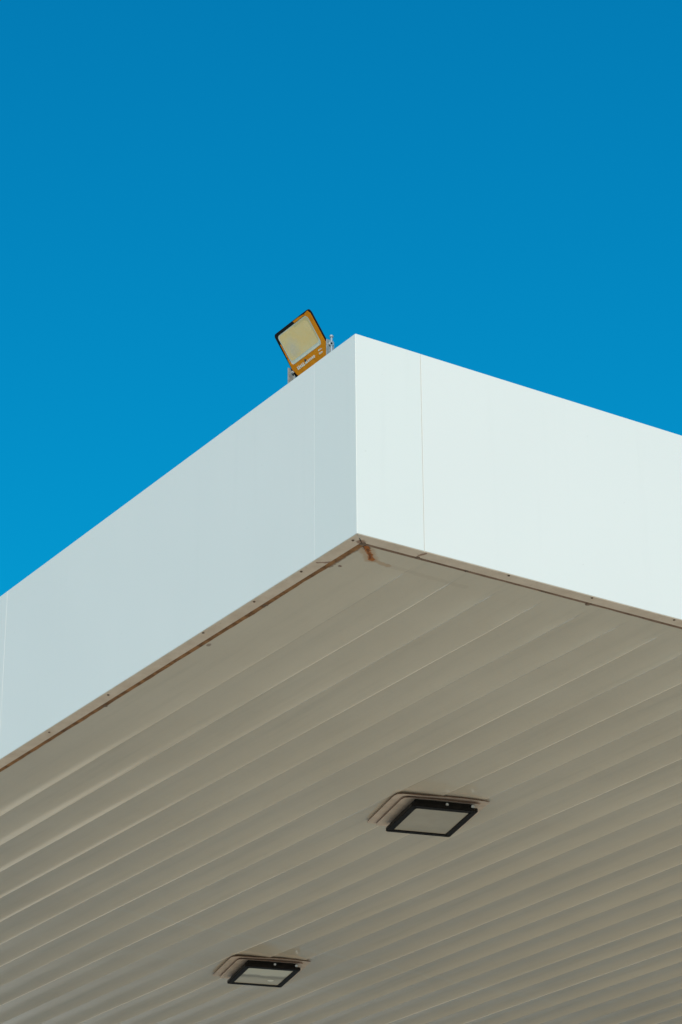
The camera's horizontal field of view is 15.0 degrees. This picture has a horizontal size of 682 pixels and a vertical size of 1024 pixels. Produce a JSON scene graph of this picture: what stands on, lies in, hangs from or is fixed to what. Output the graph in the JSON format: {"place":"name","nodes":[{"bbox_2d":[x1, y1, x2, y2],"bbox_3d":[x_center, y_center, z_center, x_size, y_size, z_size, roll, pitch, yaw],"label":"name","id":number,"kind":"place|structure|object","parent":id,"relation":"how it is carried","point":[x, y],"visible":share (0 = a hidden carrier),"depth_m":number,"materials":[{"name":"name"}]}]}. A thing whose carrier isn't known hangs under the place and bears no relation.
{"place":"outdoors","nodes":[
{"label":"outdoors","id":0,"kind":"place"},
{"bbox_2d":[0,0,681,595],"label":"sky","id":1,"kind":"structure","parent":0,"point":[493,188],"materials":[{"name":"blue"}]},
{"label":"ground","id":2,"kind":"structure","parent":0,"visible":0},
{"bbox_2d":[0,334,681,1023],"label":"canopy","id":3,"kind":"object","parent":2,"relation":"on","point":[264,662],"visible":1,"depth_m":10.95,"materials":[{"name":"white metal"}]},
{"bbox_2d":[213,956,309,987],"bbox_3d":[-0.443,2.556,14.317,0.452,0.056,0.455,7,-26,-16],"label":"canopy light","id":4,"kind":"object","parent":3,"relation":"attached to","point":[262,971],"visible":1,"depth_m":14.23,"materials":[{"name":"metal"}]},
{"bbox_2d":[275,309,333,382],"bbox_3d":[-0.132,-0.598,9.821,0.130,0.257,0.296,15,-29,-30],"label":"floodlight","id":5,"kind":"object","parent":3,"relation":"on","point":[304,343],"visible":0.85,"depth_m":9.84,"materials":[{"name":"orange plastic"}]},
{"bbox_2d":[368,793,489,836],"bbox_3d":[0.399,1.399,11.841,0.452,0.056,0.455,7,-26,-16],"label":"canopy light","id":6,"kind":"object","parent":3,"relation":"attached to","point":[442,816],"visible":1,"depth_m":11.76,"materials":[{"name":"metal"}]}
]}

